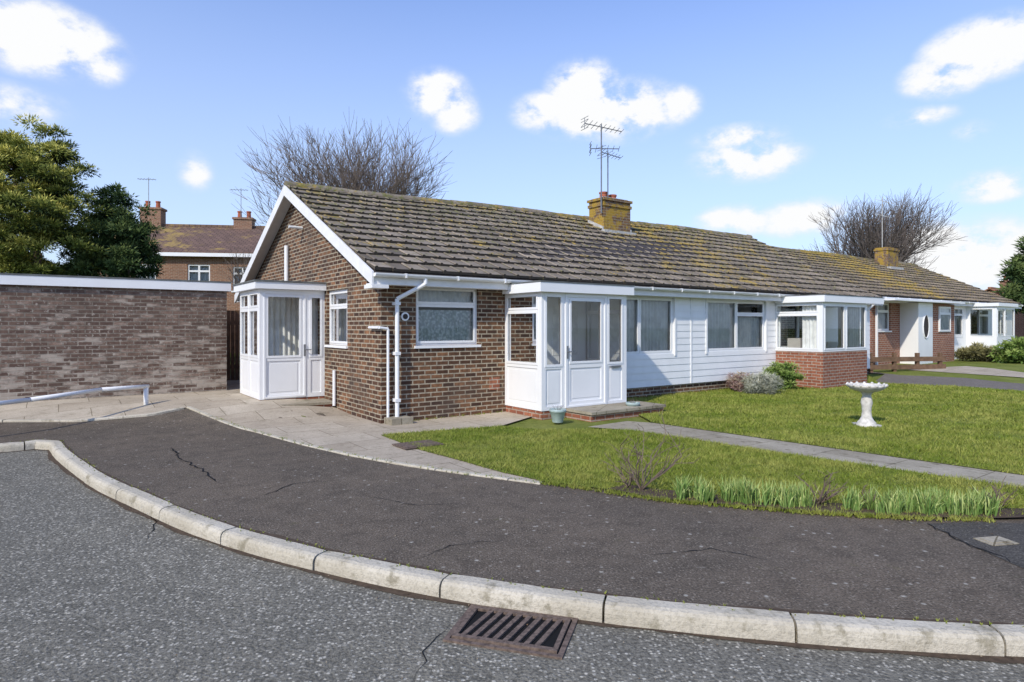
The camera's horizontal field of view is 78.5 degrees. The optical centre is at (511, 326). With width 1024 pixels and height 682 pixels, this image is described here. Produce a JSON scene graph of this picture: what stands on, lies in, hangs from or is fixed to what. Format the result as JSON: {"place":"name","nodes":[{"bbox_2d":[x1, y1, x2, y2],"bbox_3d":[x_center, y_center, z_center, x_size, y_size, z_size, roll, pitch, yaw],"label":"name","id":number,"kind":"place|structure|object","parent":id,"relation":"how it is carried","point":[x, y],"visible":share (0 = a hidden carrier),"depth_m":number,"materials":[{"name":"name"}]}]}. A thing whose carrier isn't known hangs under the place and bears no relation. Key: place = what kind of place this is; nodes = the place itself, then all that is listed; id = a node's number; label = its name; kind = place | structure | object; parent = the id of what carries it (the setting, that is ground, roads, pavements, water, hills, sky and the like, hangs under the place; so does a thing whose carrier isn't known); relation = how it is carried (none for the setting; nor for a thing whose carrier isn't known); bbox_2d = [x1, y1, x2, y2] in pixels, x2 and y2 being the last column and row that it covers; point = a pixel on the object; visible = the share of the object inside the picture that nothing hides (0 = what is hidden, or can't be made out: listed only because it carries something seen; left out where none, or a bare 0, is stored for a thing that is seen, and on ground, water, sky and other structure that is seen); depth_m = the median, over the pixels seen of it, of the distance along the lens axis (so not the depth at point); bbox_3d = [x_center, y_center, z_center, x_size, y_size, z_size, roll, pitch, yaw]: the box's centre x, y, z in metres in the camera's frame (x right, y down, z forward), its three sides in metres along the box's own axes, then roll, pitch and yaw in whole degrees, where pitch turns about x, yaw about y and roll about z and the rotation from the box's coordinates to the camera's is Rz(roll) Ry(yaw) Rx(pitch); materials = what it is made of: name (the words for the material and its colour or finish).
{"place":"outdoors","nodes":[
{"label":"outdoors","id":0,"kind":"place"},
{"bbox_2d":[0,376,541,481],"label":"paving","id":1,"kind":"structure","parent":0,"point":[334,428],"depth_m":10.34,"materials":[{"name":"concrete"}]},
{"bbox_2d":[0,384,149,405],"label":"barrier rail","id":2,"kind":"object","parent":1,"relation":"on","point":[74,393],"visible":0.9,"depth_m":9.96,"materials":[{"name":"white metal"}]},
{"bbox_2d":[0,407,1023,624],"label":"pavement","id":3,"kind":"structure","parent":0,"point":[872,566],"depth_m":4.79,"materials":[{"name":"grey asphalt"}]},
{"bbox_2d":[0,407,183,421],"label":"path edging","id":4,"kind":"object","parent":3,"relation":"on","point":[92,419],"visible":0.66,"depth_m":10.07,"materials":[{"name":"concrete"}]},
{"bbox_2d":[11,388,1023,626],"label":"edge weeds","id":5,"kind":"object","parent":3,"relation":"on","point":[810,511],"visible":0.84,"depth_m":5.25,"materials":[{"name":"green plant"}]},
{"bbox_2d":[929,522,1023,567],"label":"tarmac repair","id":6,"kind":"structure","parent":3,"relation":"on","point":[967,532],"depth_m":4.69,"materials":[{"name":"grey asphalt"}]},
{"bbox_2d":[973,536,1018,545],"bbox_3d":[3.503,1.553,4.538,0.220,0.018,0.160,0,0,-11],"label":"utility cover","id":7,"kind":"object","parent":6,"relation":"on","point":[995,540],"visible":1,"depth_m":4.52,"materials":[{"name":"concrete"}]},
{"bbox_2d":[0,450,1023,681],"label":"road","id":8,"kind":"structure","parent":0,"point":[92,590],"depth_m":3.41,"materials":[{"name":"grey asphalt"}]},
{"bbox_2d":[2,427,1012,678],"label":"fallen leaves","id":9,"kind":"object","parent":8,"relation":"on","point":[578,517],"visible":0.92,"depth_m":5.00,"materials":[{"name":"brown plant"}]},
{"bbox_2d":[443,604,577,659],"bbox_3d":[0.005,1.654,3.420,0.640,0.032,0.440,0,0,16],"label":"drain grate","id":10,"kind":"object","parent":8,"relation":"on","point":[510,630],"visible":1,"depth_m":3.38,"materials":[{"name":"metal"}]},
{"bbox_2d":[0,440,1023,656],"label":"kerb","id":11,"kind":"structure","parent":8,"relation":"on","point":[900,635],"depth_m":3.56,"materials":[{"name":"concrete"}]},
{"bbox_2d":[0,439,1023,663],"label":"kerbside dirt","id":12,"kind":"structure","parent":8,"relation":"on","point":[1004,659],"depth_m":3.64,"materials":[{"name":"soil"}]},
{"bbox_2d":[147,448,1022,678],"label":"tarmac cracks","id":13,"kind":"object","parent":8,"relation":"on","point":[478,541],"visible":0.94,"depth_m":4.62,"materials":[{"name":"black asphalt"}]},
{"bbox_2d":[0,0,1023,289],"label":"sky","id":14,"kind":"structure","parent":0,"point":[745,117],"materials":[{"name":"blue"}]},
{"bbox_2d":[24,353,1023,625],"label":"terrain","id":15,"kind":"structure","parent":0,"point":[574,423],"depth_m":18.33,"materials":[{"name":"green plant"}]},
{"bbox_2d":[0,113,115,275],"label":"pine tree","id":16,"kind":"object","parent":15,"relation":"on","point":[40,186],"visible":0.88,"depth_m":19.38,"materials":[{"name":"green plant"}]},
{"bbox_2d":[57,181,166,278],"bbox_3d":[-13.422,-1.643,20.984,3.537,6.406,2.563,0,0,0],"label":"pine tree","id":17,"kind":"object","parent":15,"relation":"on","point":[131,255],"visible":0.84,"depth_m":20.61,"materials":[{"name":"green plant"}]},
{"bbox_2d":[0,273,231,400],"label":"garage block","id":18,"kind":"structure","parent":15,"relation":"on","point":[62,333],"depth_m":12.02,"materials":[{"name":"brick"}]},
{"bbox_2d":[227,310,239,379],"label":"side gate","id":19,"kind":"structure","parent":18,"relation":"attached to","point":[234,365],"depth_m":15.76,"materials":[{"name":"brown wood"}]},
{"bbox_2d":[99,256,250,352],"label":"brick walls","id":20,"kind":"structure","parent":15,"relation":"on","point":[175,267],"depth_m":32.31,"materials":[{"name":"brown brick"}]},
{"bbox_2d":[114,224,264,253],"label":"tiled roof","id":21,"kind":"structure","parent":20,"relation":"on","point":[189,238],"depth_m":33.98,"materials":[{"name":"tile"}]},
{"bbox_2d":[138,177,255,228],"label":"chimney stacks","id":22,"kind":"object","parent":21,"relation":"on","point":[240,222],"visible":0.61,"depth_m":35.65,"materials":[{"name":"brick"}]},
{"bbox_2d":[139,265,245,282],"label":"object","id":23,"kind":"object","parent":20,"relation":"attached to","point":[204,276],"visible":0.2,"depth_m":32.47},
{"bbox_2d":[144,252,252,291],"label":"window frames","id":24,"kind":"structure","parent":20,"relation":"attached to","point":[198,254],"depth_m":32.08,"materials":[{"name":"white plastic"}]},
{"bbox_2d":[219,244,251,287],"bbox_3d":[-11.809,-1.179,28.940,3.727,5.478,3.034,0,0,0],"label":"bare tree","id":25,"kind":"object","parent":15,"relation":"on","point":[238,274],"visible":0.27,"depth_m":28.50,"materials":[{"name":"plant"}]},
{"bbox_2d":[230,116,451,244],"bbox_3d":[-6.413,-3.807,25.869,9.070,10.733,8.710,0,0,0],"label":"bare tree","id":26,"kind":"object","parent":15,"relation":"on","point":[398,183],"visible":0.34,"depth_m":24.68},
{"bbox_2d":[186,406,541,484],"bbox_3d":[-2.756,1.501,8.410,7.531,0.224,0.385,0,0,38],"label":"path edging","id":27,"kind":"object","parent":15,"relation":"on","point":[379,459],"visible":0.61,"depth_m":7.28,"materials":[{"name":"concrete"}]},
{"bbox_2d":[549,404,565,422],"bbox_3d":[0.738,1.399,10.119,0.280,0.292,0.280,0,0,0],"label":"plant pot","id":28,"kind":"object","parent":15,"relation":"on","point":[557,414],"visible":1,"depth_m":10.03,"materials":[{"name":"ceramic"}]},
{"bbox_2d":[233,116,884,425],"bbox_3d":[1.985,-2.022,17.374,17.900,7.365,10.708,0,0,-36],"label":"brick bungalow","id":29,"kind":"object","parent":15,"relation":"on","point":[388,309],"visible":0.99,"depth_m":12.32,"materials":[{"name":"tile"}]},
{"bbox_2d":[243,293,619,362],"bbox_3d":[2.485,0.022,13.410,15.388,1.305,3.906,0,0,-20],"label":"window glass","id":30,"kind":"structure","parent":29,"relation":"in","point":[521,327],"depth_m":11.67,"materials":[{"name":"clear glass"}]},
{"bbox_2d":[312,297,837,364],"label":"inner doors","id":31,"kind":"structure","parent":29,"relation":"in","point":[578,307],"depth_m":12.36,"materials":[{"name":"white plastic"}]},
{"bbox_2d":[803,184,967,273],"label":"bare tree","id":32,"kind":"object","parent":15,"relation":"on","point":[865,241],"visible":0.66,"depth_m":40.43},
{"bbox_2d":[767,197,1023,364],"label":"brick bungalow","id":33,"kind":"object","parent":15,"relation":"on","point":[923,312],"visible":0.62,"depth_m":25.53,"materials":[{"name":"white paint"}]},
{"bbox_2d":[869,353,945,372],"bbox_3d":[12.737,1.171,20.228,2.800,0.620,0.130,0,0,-10],"label":"timber fence","id":34,"kind":"object","parent":15,"relation":"on","point":[939,358],"visible":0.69,"depth_m":20.16,"materials":[{"name":"brown wood"}]},
{"bbox_2d":[954,341,1001,361],"bbox_3d":[18.360,1.118,24.619,1.955,1.118,1.424,0,0,0],"label":"olive shrub","id":35,"kind":"object","parent":15,"relation":"on","point":[974,351],"visible":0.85,"depth_m":24.41,"materials":[{"name":"green plant"}]},
{"bbox_2d":[986,336,1023,363],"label":"green shrub","id":36,"kind":"object","parent":15,"relation":"on","point":[1010,351],"visible":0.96,"depth_m":23.16,"materials":[{"name":"green plant"}]},
{"bbox_2d":[989,290,1023,337],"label":"brick walls","id":37,"kind":"structure","parent":15,"relation":"on","point":[1019,325],"depth_m":51.64,"materials":[{"name":"brown brick"}]},
{"bbox_2d":[985,287,1003,292],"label":"tiled roof","id":38,"kind":"structure","parent":37,"relation":"on","point":[992,288],"depth_m":53.10,"materials":[{"name":"orange tile"}]},
{"bbox_2d":[994,236,1023,316],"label":"pine tree","id":39,"kind":"object","parent":15,"relation":"on","point":[1013,273],"visible":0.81,"depth_m":45.97,"materials":[{"name":"green plant"}]},
{"bbox_2d":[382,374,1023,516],"bbox_3d":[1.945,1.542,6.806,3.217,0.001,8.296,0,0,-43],"label":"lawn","id":40,"kind":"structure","parent":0,"point":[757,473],"depth_m":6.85,"materials":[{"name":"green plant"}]},
{"bbox_2d":[392,439,442,449],"bbox_3d":[-1.221,1.529,8.139,0.550,0.018,0.400,0,0,-36],"label":"manhole cover","id":41,"kind":"object","parent":40,"relation":"on","point":[405,445],"visible":0.89,"depth_m":8.07,"materials":[{"name":"metal"}]},
{"bbox_2d":[608,484,1023,517],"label":"flower bed","id":42,"kind":"object","parent":40,"relation":"on","point":[1005,512],"visible":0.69,"depth_m":5.34,"materials":[{"name":"soil"}]},
{"bbox_2d":[602,454,641,486],"bbox_3d":[1.063,1.384,5.948,0.407,0.320,0.410,0,0,0],"label":"rose bush","id":43,"kind":"object","parent":42,"relation":"on","point":[629,483],"visible":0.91,"depth_m":6.02,"materials":[{"name":"brown plant"}]},
{"bbox_2d":[603,400,698,489],"bbox_3d":[1.264,1.128,5.940,0.789,0.833,1.065,0,0,0],"label":"rose bush","id":44,"kind":"object","parent":42,"relation":"on","point":[657,475],"visible":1,"depth_m":5.90,"materials":[{"name":"brown plant"}]},
{"bbox_2d":[671,473,717,502],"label":"daffodils","id":45,"kind":"object","parent":42,"relation":"on","point":[683,490],"visible":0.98,"depth_m":5.58,"materials":[{"name":"green plant"}]},
{"bbox_2d":[716,475,819,507],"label":"daffodils","id":46,"kind":"object","parent":42,"relation":"on","point":[791,496],"visible":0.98,"depth_m":5.42,"materials":[{"name":"green plant"}]},
{"bbox_2d":[796,470,846,503],"bbox_3d":[2.640,1.375,5.369,0.420,0.340,0.430,0,0,35],"label":"rose bush","id":47,"kind":"object","parent":42,"relation":"on","point":[822,500],"visible":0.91,"depth_m":5.42,"materials":[{"name":"brown plant"}]},
{"bbox_2d":[859,484,879,501],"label":"rose bush","id":48,"kind":"object","parent":42,"relation":"on","point":[866,492],"visible":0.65,"depth_m":5.36,"materials":[{"name":"brown plant"}]},
{"bbox_2d":[838,483,1007,516],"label":"daffodils","id":49,"kind":"object","parent":42,"relation":"on","point":[930,501],"visible":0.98,"depth_m":5.17,"materials":[{"name":"green plant"}]},
{"bbox_2d":[969,476,1018,509],"bbox_3d":[4.012,1.397,5.283,0.321,0.295,0.458,0,0,0],"label":"rose bush","id":50,"kind":"object","parent":42,"relation":"on","point":[998,493],"visible":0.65,"depth_m":5.20,"materials":[{"name":"brown plant"}]},
{"bbox_2d":[589,421,1023,487],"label":"garden path","id":51,"kind":"structure","parent":0,"point":[851,456],"depth_m":7.69,"materials":[{"name":"concrete"}]},
{"bbox_2d":[627,376,1023,474],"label":"lawn","id":52,"kind":"structure","parent":0,"point":[840,425],"depth_m":9.95,"materials":[{"name":"green plant"}]},
{"bbox_2d":[626,399,639,405],"bbox_3d":[2.154,1.412,11.176,0.252,0.266,0.252,0,0,0],"label":"plant pot","id":53,"kind":"object","parent":52,"relation":"on","point":[631,403],"visible":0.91,"depth_m":11.09,"materials":[{"name":"ceramic"}]},
{"bbox_2d":[726,370,753,391],"bbox_3d":[5.494,1.361,14.985,0.834,0.686,0.827,0,0,0],"label":"heather shrub","id":54,"kind":"object","parent":52,"relation":"on","point":[734,382],"visible":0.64,"depth_m":14.87,"materials":[{"name":"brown plant"}]},
{"bbox_2d":[739,370,783,394],"bbox_3d":[5.753,1.361,14.416,1.063,0.794,0.922,0,0,0],"label":"lavender shrub","id":55,"kind":"object","parent":52,"relation":"on","point":[765,383],"visible":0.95,"depth_m":14.26,"materials":[{"name":"grey plant"}]},
{"bbox_2d":[762,361,806,389],"bbox_3d":[6.550,1.256,15.292,1.072,0.879,1.004,0,0,0],"label":"green shrub","id":56,"kind":"object","parent":52,"relation":"on","point":[785,374],"visible":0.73,"depth_m":15.12,"materials":[{"name":"green plant"}]},
{"bbox_2d":[845,381,888,426],"bbox_3d":[5.500,1.221,9.725,0.593,0.688,0.593,0,0,0],"label":"bird bath","id":57,"kind":"object","parent":52,"relation":"on","point":[866,390],"visible":1,"depth_m":9.66,"materials":[{"name":"white stone"}]},
{"bbox_2d":[873,372,1023,390],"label":"driveway","id":58,"kind":"structure","parent":0,"point":[920,380],"depth_m":17.55,"materials":[{"name":"grey concrete"}]},
{"bbox_2d":[910,366,1023,376],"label":"driveway","id":59,"kind":"structure","parent":0,"point":[977,370],"depth_m":19.75,"materials":[{"name":"concrete"}]}
]}

